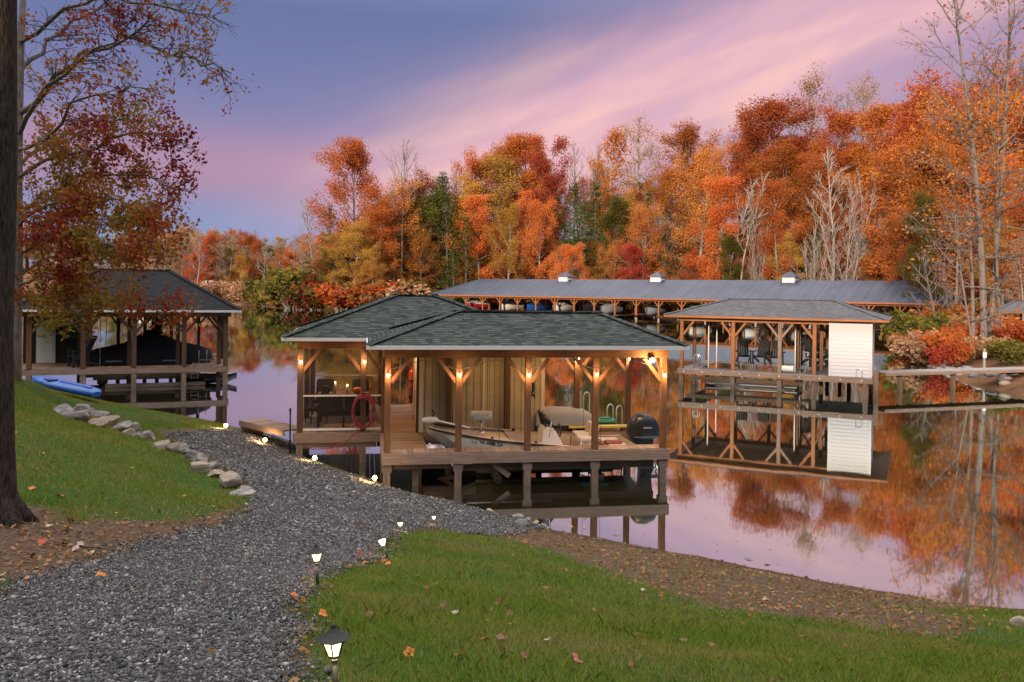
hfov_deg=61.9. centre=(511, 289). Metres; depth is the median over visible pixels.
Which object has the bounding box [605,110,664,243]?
faded tree
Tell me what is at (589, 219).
oak tree
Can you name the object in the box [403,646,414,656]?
fallen leaf
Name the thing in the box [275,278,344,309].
shrub
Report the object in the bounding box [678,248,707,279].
oak tree
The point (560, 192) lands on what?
maple tree
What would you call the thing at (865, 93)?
faded tree
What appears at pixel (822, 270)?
sparse tree
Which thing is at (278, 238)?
golden tree
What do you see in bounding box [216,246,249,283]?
olive green tree
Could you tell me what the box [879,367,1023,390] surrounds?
footbridge
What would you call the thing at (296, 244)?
faded tree
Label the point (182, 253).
faded tree
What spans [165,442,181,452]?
boulder
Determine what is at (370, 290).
shrub
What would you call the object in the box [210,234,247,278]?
olive green tree
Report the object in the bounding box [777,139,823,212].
orange tree
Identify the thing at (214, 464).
boulder
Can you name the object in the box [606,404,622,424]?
dock ladder
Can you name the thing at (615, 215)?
olive green tree
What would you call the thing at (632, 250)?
maple tree
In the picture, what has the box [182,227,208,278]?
faded tree
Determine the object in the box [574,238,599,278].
oak tree
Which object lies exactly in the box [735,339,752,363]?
deck chair
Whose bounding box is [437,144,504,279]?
oak tree
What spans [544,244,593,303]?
orange tree
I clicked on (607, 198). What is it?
oak tree
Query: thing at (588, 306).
moored boat
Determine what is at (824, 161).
golden tree
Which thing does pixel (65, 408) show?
boulder
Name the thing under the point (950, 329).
shrub
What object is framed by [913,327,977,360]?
shrub
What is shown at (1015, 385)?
shore
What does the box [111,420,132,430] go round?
boulder
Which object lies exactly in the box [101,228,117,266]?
faded tree
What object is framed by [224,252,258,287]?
golden tree
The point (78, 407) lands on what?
boulder
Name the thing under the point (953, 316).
shrub
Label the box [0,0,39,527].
oak tree
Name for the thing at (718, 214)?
orange tree
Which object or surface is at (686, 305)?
shrub
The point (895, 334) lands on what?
shrub
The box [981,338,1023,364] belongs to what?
shrub
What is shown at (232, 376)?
dinghy
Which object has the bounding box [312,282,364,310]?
shrub
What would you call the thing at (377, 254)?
golden tree
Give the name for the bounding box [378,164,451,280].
oak tree
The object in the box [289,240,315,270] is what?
oak tree
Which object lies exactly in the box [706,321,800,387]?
lift
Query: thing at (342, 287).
shrub
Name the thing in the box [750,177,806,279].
orange tree
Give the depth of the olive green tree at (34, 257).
239.56 m
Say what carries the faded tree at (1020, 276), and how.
on the shore at (1015, 385)
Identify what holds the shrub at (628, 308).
on the shore at (1015, 385)
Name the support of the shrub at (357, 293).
on the shore at (1015, 385)
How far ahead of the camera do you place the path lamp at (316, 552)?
6.95 m
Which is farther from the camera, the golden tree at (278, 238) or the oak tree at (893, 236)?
the golden tree at (278, 238)
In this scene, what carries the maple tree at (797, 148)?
on the shore at (1015, 385)
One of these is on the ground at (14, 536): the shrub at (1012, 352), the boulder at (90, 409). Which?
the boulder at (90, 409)
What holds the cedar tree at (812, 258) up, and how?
on the shore at (1015, 385)
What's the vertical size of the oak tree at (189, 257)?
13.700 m
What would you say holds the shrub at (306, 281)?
on the shore at (1015, 385)
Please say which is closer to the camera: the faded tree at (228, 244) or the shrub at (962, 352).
the shrub at (962, 352)
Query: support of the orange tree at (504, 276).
on the shore at (1015, 385)
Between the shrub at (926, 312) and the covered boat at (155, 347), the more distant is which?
the shrub at (926, 312)
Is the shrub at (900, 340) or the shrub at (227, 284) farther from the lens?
the shrub at (227, 284)
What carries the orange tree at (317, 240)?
on the shore at (1015, 385)
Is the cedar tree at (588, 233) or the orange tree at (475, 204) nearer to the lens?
the orange tree at (475, 204)
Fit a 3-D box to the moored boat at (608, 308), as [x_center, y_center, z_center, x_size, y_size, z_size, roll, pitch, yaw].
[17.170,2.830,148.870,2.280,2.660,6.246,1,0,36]
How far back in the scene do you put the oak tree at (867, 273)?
140.72 m
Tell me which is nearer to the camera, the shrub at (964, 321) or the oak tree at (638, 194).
the shrub at (964, 321)
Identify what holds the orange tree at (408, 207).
on the shore at (1015, 385)
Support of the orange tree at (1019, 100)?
on the shore at (1015, 385)
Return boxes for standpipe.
[289,408,290,453]
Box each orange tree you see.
[303,136,407,267]
[306,236,327,276]
[315,219,351,259]
[340,243,367,283]
[347,206,406,282]
[359,174,438,278]
[363,214,397,268]
[390,215,418,276]
[427,238,441,290]
[442,192,518,309]
[482,131,559,277]
[485,218,527,278]
[486,257,506,278]
[493,243,538,278]
[515,196,570,278]
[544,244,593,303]
[585,158,623,237]
[592,228,626,278]
[593,236,625,279]
[598,198,672,315]
[639,256,679,279]
[644,136,734,279]
[656,163,689,217]
[683,174,751,279]
[684,167,728,255]
[706,154,740,218]
[717,235,779,279]
[725,141,754,221]
[737,160,769,265]
[739,253,783,279]
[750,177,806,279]
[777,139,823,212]
[778,186,820,273]
[780,103,867,276]
[791,200,843,274]
[807,192,837,259]
[822,97,903,280]
[831,171,878,278]
[834,77,999,295]
[836,139,872,218]
[857,241,902,312]
[914,87,1023,316]
[927,152,1023,324]
[948,265,977,301]
[971,194,1023,300]
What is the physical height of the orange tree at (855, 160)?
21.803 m
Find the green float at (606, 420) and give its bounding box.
[599,417,615,424]
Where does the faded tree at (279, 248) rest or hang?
on the shore at (1015, 385)
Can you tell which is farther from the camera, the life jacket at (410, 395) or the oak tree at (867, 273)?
the oak tree at (867, 273)
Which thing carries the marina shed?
in the lake water
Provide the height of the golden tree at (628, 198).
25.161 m
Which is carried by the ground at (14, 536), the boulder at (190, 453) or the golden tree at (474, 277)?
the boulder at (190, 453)
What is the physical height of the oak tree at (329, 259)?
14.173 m
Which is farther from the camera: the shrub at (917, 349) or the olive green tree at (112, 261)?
the olive green tree at (112, 261)
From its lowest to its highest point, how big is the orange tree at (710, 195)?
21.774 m
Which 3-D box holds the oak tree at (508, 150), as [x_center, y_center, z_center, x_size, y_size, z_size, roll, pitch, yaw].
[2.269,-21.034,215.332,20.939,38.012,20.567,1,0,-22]
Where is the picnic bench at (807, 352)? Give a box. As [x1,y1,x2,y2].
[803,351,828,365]
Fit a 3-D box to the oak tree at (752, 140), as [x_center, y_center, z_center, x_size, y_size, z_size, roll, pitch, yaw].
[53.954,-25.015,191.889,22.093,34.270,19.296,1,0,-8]
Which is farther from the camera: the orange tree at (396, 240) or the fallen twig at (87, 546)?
the orange tree at (396, 240)
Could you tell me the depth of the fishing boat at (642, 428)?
22.10 m
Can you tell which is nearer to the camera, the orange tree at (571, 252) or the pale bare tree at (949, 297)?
the pale bare tree at (949, 297)
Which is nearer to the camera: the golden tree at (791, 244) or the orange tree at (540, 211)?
the golden tree at (791, 244)
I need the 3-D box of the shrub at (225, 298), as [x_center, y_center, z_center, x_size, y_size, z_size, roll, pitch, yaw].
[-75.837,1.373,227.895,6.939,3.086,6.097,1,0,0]
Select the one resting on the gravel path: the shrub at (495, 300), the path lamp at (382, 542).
the path lamp at (382, 542)
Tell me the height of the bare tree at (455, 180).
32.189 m
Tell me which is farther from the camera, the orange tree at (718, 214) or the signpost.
the orange tree at (718, 214)
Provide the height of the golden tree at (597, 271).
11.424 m
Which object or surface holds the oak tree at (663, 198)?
on the shore at (1015, 385)
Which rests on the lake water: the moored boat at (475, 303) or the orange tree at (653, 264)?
the moored boat at (475, 303)
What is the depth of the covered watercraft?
23.49 m
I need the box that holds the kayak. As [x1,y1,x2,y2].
[32,375,101,396]
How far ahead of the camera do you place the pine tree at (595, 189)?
187.96 m
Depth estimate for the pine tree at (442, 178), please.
187.76 m
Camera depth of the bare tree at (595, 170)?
220.83 m
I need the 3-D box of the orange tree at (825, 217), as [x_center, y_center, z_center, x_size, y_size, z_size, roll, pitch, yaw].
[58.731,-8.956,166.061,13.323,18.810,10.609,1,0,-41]
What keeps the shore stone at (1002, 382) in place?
on the shore at (1015, 385)
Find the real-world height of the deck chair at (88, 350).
1.398 m
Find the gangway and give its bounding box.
[239,418,305,435]
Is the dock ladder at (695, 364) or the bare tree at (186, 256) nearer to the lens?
the dock ladder at (695, 364)
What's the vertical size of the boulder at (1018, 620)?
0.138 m
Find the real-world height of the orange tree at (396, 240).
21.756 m
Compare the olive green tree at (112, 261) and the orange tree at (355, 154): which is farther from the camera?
the olive green tree at (112, 261)
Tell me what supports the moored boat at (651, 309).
on the lake water
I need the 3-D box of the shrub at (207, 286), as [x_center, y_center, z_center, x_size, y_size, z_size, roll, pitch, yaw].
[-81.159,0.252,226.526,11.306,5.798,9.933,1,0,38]
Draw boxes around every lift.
[86,317,199,383]
[472,381,622,479]
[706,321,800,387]
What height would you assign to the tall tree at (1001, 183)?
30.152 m
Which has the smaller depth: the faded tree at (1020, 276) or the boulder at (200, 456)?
the boulder at (200, 456)
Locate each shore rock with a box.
[512,513,523,517]
[514,519,528,525]
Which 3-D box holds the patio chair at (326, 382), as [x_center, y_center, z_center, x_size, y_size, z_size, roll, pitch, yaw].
[-5.758,3.268,26.030,0.531,1.055,0.571,1,0,2]
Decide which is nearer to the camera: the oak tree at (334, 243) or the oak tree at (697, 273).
the oak tree at (697, 273)
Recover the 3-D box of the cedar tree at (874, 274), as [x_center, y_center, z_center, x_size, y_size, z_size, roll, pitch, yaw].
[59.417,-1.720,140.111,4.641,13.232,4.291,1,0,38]
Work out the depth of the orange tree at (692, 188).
175.98 m
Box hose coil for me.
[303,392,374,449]
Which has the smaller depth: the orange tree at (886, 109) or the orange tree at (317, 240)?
the orange tree at (886, 109)
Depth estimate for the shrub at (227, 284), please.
223.29 m
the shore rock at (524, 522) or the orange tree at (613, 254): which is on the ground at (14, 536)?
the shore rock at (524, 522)
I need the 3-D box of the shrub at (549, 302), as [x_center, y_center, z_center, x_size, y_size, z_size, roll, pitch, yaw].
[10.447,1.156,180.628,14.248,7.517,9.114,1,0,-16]
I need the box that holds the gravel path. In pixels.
[0,430,531,681]
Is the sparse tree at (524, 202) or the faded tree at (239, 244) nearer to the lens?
the sparse tree at (524, 202)
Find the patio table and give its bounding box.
[317,391,369,420]
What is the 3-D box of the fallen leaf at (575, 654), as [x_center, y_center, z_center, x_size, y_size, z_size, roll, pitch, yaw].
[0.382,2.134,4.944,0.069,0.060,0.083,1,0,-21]
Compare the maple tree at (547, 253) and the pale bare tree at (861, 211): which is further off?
the maple tree at (547, 253)
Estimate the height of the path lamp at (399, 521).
0.359 m
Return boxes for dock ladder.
[198,350,206,373]
[580,392,589,412]
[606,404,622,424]
[693,354,700,385]
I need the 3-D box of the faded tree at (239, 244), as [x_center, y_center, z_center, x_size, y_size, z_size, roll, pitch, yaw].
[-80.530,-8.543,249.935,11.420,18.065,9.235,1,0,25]
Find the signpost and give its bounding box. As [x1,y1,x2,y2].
[983,349,986,375]
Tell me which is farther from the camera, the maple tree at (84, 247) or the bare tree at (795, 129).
the bare tree at (795, 129)
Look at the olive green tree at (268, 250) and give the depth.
240.79 m
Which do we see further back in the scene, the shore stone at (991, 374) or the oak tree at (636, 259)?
the oak tree at (636, 259)
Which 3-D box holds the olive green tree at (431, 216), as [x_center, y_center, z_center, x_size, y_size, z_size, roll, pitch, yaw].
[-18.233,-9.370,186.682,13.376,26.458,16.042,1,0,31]
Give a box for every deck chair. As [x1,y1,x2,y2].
[66,335,97,367]
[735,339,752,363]
[752,340,769,364]
[768,340,785,364]
[801,334,828,366]
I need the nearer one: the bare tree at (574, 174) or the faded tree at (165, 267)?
the bare tree at (574, 174)
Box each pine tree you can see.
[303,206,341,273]
[404,171,479,289]
[406,191,489,297]
[547,181,605,278]
[548,181,614,265]
[550,177,562,248]
[552,201,604,278]
[558,201,572,261]
[591,194,633,270]
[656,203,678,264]
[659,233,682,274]
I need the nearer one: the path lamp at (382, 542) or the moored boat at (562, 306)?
the path lamp at (382, 542)
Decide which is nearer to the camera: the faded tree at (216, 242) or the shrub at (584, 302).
the shrub at (584, 302)
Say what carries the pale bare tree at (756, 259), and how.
on the shore at (1015, 385)
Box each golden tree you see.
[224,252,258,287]
[274,236,290,262]
[318,215,365,283]
[321,216,378,288]
[346,265,377,304]
[355,240,390,284]
[355,256,388,299]
[428,171,498,285]
[441,149,558,274]
[445,224,484,285]
[481,200,532,300]
[534,174,566,231]
[585,257,612,301]
[599,185,661,278]
[622,178,660,216]
[670,196,718,269]
[763,227,807,279]
[809,141,835,189]
[959,215,1023,324]
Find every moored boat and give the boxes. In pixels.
[467,298,488,308]
[501,300,523,309]
[526,299,550,309]
[552,299,572,310]
[582,302,601,312]
[600,302,622,313]
[645,303,665,314]
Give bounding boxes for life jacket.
[408,385,412,402]
[409,367,413,387]
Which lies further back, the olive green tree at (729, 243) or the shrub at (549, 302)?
the shrub at (549, 302)
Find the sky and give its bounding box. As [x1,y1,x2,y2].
[17,0,1023,266]
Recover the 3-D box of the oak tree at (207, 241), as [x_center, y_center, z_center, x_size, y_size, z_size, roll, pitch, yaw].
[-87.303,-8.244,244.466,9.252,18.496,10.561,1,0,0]
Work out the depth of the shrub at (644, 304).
164.36 m
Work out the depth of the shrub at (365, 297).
164.41 m
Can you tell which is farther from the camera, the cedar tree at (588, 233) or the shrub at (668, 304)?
the cedar tree at (588, 233)
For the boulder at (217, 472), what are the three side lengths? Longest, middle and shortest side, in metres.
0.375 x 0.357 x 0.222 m
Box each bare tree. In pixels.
[179,244,189,272]
[191,241,210,281]
[214,243,229,276]
[251,248,275,277]
[289,198,325,272]
[379,137,426,279]
[435,165,471,204]
[563,138,586,243]
[581,143,610,188]
[635,134,665,225]
[712,227,746,267]
[718,178,757,269]
[727,172,769,279]
[741,204,767,279]
[775,90,809,138]
[787,198,835,279]
[801,145,851,278]
[816,175,877,280]
[824,95,861,149]
[838,166,891,306]
[877,193,906,314]
[901,251,961,317]
[936,258,961,309]
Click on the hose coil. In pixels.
(370, 398)
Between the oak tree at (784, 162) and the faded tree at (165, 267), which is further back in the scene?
the faded tree at (165, 267)
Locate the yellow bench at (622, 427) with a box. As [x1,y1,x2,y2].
[568,424,626,430]
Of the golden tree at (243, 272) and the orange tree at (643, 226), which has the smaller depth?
the orange tree at (643, 226)
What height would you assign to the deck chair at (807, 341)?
1.622 m
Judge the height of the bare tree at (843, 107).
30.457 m
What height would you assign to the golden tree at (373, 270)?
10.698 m
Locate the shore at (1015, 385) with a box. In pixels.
[23,219,1023,395]
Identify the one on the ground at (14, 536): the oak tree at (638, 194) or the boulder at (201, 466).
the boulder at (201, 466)
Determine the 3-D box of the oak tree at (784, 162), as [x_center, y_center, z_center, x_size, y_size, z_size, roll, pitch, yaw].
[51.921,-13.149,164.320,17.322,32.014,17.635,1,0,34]
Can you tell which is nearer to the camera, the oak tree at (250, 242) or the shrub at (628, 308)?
the shrub at (628, 308)
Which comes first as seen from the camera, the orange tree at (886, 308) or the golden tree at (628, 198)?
the orange tree at (886, 308)
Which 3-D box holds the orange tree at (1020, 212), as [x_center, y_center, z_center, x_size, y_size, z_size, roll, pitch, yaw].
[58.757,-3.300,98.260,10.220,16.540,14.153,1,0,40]
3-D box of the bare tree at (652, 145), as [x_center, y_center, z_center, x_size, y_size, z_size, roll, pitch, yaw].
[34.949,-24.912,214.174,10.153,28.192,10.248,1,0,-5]
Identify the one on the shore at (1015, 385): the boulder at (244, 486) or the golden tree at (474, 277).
the golden tree at (474, 277)
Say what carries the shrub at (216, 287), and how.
on the shore at (1015, 385)
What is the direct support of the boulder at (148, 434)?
on the ground at (14, 536)
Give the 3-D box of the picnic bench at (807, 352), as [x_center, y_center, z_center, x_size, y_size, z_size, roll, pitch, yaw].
[15.985,3.585,44.170,1.600,0.750,1.640,1,0,25]
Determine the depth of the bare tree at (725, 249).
161.00 m
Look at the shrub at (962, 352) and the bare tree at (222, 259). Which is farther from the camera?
the bare tree at (222, 259)
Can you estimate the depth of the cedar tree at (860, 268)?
151.77 m
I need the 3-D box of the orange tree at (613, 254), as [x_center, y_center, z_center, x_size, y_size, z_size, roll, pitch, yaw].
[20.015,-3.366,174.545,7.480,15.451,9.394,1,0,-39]
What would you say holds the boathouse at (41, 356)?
in the lake water
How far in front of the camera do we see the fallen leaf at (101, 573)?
7.41 m
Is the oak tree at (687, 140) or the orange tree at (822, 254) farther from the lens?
the oak tree at (687, 140)
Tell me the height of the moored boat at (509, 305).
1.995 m
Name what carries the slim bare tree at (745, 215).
on the shore at (1015, 385)
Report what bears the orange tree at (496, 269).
on the shore at (1015, 385)
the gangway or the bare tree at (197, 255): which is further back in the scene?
the bare tree at (197, 255)
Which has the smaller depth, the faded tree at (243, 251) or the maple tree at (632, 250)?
the maple tree at (632, 250)
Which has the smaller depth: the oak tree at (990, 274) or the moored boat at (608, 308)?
the oak tree at (990, 274)
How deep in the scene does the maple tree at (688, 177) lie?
213.43 m
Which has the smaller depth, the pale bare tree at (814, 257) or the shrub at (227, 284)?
the pale bare tree at (814, 257)
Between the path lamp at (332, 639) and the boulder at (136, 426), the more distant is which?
the boulder at (136, 426)
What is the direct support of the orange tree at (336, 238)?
on the shore at (1015, 385)
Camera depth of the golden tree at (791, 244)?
151.89 m
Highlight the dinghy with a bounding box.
[178,372,236,383]
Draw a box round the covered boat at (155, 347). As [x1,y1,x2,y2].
[71,329,214,366]
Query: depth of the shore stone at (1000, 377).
43.98 m
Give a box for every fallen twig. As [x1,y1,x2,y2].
[70,542,116,550]
[277,621,325,632]
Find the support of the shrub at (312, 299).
on the shore at (1015, 385)
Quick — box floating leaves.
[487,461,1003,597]
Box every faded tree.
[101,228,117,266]
[140,251,162,269]
[157,239,176,271]
[165,243,184,274]
[167,220,201,276]
[171,237,189,276]
[175,222,195,278]
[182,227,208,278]
[183,236,208,275]
[189,227,203,262]
[204,235,233,283]
[207,222,224,279]
[214,232,241,268]
[215,232,241,283]
[215,238,231,277]
[224,230,251,266]
[230,245,259,282]
[254,250,268,280]
[261,236,270,248]
[263,239,297,276]
[281,243,314,280]
[284,234,310,263]
[403,248,430,283]
[546,246,575,278]
[571,177,610,244]
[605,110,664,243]
[648,214,684,275]
[757,219,802,278]
[787,58,855,165]
[845,69,885,160]
[918,195,989,305]
[1002,232,1023,320]
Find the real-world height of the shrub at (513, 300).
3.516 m
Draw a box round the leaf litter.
[0,431,1023,681]
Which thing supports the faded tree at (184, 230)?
on the shore at (1015, 385)
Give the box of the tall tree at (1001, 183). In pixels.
[886,0,1023,342]
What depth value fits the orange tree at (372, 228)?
193.36 m
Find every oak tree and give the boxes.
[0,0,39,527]
[163,227,195,274]
[179,252,212,283]
[189,231,224,282]
[220,226,236,244]
[229,231,264,281]
[264,246,304,276]
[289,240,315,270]
[298,231,314,245]
[304,261,331,285]
[325,240,349,279]
[327,231,351,280]
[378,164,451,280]
[398,230,442,288]
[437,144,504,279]
[485,132,552,276]
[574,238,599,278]
[577,200,605,242]
[588,190,632,257]
[625,249,648,279]
[630,167,708,266]
[630,187,646,209]
[649,117,724,249]
[676,183,700,237]
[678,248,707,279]
[705,108,792,252]
[716,93,832,249]
[735,137,825,276]
[810,178,874,279]
[830,186,891,280]
[844,251,888,308]
[845,61,977,273]
[857,129,956,312]
[865,138,989,309]
[874,203,937,311]
[877,118,1023,308]
[908,54,1023,313]
[965,223,1002,303]
[976,97,1023,278]
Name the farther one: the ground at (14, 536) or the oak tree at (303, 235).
the oak tree at (303, 235)
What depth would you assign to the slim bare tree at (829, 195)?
146.29 m
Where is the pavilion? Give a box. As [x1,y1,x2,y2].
[987,300,1023,319]
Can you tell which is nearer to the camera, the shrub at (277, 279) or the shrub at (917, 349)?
the shrub at (917, 349)
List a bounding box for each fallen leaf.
[37,538,47,543]
[95,572,105,576]
[319,609,326,615]
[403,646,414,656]
[496,633,505,639]
[572,653,579,661]
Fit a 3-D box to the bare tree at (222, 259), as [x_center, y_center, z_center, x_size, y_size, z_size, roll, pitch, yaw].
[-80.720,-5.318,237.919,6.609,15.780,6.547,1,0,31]
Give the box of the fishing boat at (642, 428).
[422,409,658,468]
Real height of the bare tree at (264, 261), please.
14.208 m
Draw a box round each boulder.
[53,403,73,414]
[63,410,89,421]
[73,404,89,410]
[85,408,95,413]
[88,418,108,427]
[89,410,109,417]
[100,415,120,425]
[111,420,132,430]
[122,428,135,434]
[132,422,141,431]
[132,431,143,438]
[142,430,154,439]
[152,439,169,449]
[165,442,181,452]
[177,443,189,454]
[185,449,198,459]
[190,461,211,473]
[193,452,207,461]
[207,461,218,469]
[207,469,223,477]
[219,471,241,487]
[229,488,255,495]
[239,485,252,488]
[1010,616,1023,625]
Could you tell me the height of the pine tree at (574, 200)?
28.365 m
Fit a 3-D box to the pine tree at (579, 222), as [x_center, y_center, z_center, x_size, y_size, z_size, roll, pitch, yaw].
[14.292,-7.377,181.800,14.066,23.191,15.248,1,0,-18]
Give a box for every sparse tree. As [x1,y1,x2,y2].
[381,258,404,283]
[498,187,544,278]
[570,175,589,233]
[583,125,641,218]
[589,182,616,226]
[813,258,839,279]
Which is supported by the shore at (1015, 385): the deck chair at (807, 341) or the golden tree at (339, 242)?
the golden tree at (339, 242)
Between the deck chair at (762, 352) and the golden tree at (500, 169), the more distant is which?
the golden tree at (500, 169)
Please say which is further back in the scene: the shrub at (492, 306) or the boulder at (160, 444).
the shrub at (492, 306)
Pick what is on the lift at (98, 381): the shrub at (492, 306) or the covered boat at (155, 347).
the covered boat at (155, 347)
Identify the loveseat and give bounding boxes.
[317,394,368,427]
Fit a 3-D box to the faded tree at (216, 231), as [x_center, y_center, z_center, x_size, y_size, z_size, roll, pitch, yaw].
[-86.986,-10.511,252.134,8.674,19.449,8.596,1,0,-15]
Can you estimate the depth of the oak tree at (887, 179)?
135.54 m
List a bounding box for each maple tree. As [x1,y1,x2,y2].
[14,0,259,380]
[510,132,584,276]
[532,226,561,276]
[552,173,572,241]
[609,242,649,315]
[670,154,705,213]
[758,134,817,185]
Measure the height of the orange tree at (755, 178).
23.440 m
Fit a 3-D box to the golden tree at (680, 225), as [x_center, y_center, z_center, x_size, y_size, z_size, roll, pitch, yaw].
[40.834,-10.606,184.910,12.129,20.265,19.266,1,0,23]
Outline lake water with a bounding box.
[22,305,1023,608]
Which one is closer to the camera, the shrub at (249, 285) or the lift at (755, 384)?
the lift at (755, 384)
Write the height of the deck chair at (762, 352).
1.231 m
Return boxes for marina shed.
[428,271,960,326]
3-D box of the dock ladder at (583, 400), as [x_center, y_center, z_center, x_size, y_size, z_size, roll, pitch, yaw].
[2.006,3.738,24.461,0.300,1.676,0.400,1,0,-40]
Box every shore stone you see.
[968,374,979,377]
[986,373,998,376]
[997,374,1011,380]
[998,380,1010,385]
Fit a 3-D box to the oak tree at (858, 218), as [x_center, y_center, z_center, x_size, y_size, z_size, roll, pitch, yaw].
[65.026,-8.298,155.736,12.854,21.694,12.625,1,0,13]
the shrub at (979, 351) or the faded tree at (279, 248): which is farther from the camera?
the faded tree at (279, 248)
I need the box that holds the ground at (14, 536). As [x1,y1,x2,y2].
[0,380,1023,681]
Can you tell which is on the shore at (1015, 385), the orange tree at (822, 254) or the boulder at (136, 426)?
the orange tree at (822, 254)
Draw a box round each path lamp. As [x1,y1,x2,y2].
[307,544,324,584]
[316,623,350,681]
[378,538,387,557]
[396,517,404,531]
[430,512,437,524]
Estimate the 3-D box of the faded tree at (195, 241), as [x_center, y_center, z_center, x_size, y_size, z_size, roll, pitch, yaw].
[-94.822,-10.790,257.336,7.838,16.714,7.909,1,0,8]
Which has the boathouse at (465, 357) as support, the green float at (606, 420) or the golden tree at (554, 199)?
the green float at (606, 420)
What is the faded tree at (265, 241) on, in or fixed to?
on the shore at (1015, 385)
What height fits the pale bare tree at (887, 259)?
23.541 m
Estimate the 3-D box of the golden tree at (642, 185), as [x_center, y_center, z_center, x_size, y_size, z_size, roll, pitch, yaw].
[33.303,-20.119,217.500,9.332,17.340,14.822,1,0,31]
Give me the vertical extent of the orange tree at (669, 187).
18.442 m
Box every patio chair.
[305,385,329,424]
[312,379,333,414]
[352,379,373,413]
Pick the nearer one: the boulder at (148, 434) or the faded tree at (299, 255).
the boulder at (148, 434)
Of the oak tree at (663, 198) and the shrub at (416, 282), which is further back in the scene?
the oak tree at (663, 198)
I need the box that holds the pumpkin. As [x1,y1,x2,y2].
[353,386,360,392]
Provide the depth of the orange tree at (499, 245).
207.09 m
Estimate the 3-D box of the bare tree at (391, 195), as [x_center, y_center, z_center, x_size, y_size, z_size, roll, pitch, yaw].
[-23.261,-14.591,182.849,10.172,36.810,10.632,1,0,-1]
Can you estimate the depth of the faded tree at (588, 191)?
213.41 m
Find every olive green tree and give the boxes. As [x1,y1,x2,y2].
[27,225,53,286]
[105,247,128,268]
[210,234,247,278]
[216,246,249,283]
[260,245,286,280]
[296,254,312,272]
[309,247,351,287]
[392,187,456,287]
[587,193,634,279]
[714,230,751,279]
[752,175,823,270]
[770,133,799,145]
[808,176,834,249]
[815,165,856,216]
[895,187,947,311]
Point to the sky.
(445, 76)
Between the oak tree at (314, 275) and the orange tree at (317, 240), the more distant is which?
the orange tree at (317, 240)
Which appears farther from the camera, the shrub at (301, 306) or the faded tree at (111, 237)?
the faded tree at (111, 237)
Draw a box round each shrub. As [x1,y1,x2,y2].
[194,280,228,293]
[210,281,230,296]
[214,291,229,300]
[217,280,258,299]
[221,286,237,300]
[229,281,248,302]
[240,277,263,301]
[248,287,273,305]
[249,263,318,308]
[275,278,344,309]
[285,282,320,309]
[293,275,346,284]
[309,282,348,307]
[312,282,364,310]
[328,281,353,307]
[344,283,363,306]
[350,279,402,302]
[359,279,432,298]
[359,289,405,304]
[385,277,438,293]
[485,301,498,308]
[490,298,503,307]
[495,299,526,303]
[514,299,529,306]
[539,299,567,309]
[542,277,588,307]
[577,300,604,309]
[600,278,670,312]
[620,302,648,312]
[649,301,676,311]
[674,302,694,308]
[878,307,955,346]
[885,327,935,357]
[888,332,910,347]
[901,307,963,331]
[905,334,933,362]
[908,300,988,319]
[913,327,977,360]
[923,341,958,367]
[937,337,981,365]
[938,323,979,336]
[942,313,1006,328]
[955,315,1022,337]
[960,335,1011,357]
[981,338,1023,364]
[990,320,1023,346]
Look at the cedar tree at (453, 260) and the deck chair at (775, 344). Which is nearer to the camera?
the deck chair at (775, 344)
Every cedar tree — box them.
[252,242,262,279]
[438,211,484,303]
[441,239,463,303]
[579,209,593,276]
[624,190,683,278]
[798,207,822,279]
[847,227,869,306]
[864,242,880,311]
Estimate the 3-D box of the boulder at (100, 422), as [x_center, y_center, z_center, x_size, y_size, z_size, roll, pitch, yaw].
[-10.043,3.228,20.507,0.644,0.249,0.384,1,0,11]
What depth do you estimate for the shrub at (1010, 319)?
60.05 m
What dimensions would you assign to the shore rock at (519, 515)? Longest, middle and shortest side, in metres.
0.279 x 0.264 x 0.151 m
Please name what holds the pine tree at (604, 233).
on the shore at (1015, 385)
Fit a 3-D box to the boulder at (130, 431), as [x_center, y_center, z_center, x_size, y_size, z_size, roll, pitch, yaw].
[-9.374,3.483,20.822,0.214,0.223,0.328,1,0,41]
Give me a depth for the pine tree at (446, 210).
182.81 m
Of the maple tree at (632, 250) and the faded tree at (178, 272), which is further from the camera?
the faded tree at (178, 272)
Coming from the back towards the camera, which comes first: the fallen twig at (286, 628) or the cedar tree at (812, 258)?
the cedar tree at (812, 258)
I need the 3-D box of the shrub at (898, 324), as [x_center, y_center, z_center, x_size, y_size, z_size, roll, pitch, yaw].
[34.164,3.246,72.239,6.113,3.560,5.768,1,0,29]
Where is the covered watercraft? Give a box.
[535,406,591,431]
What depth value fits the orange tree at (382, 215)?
176.94 m
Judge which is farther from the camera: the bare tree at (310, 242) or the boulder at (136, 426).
the bare tree at (310, 242)
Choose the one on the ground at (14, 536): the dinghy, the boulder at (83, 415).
the boulder at (83, 415)
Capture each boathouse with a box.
[22,268,242,387]
[279,293,690,486]
[663,298,891,398]

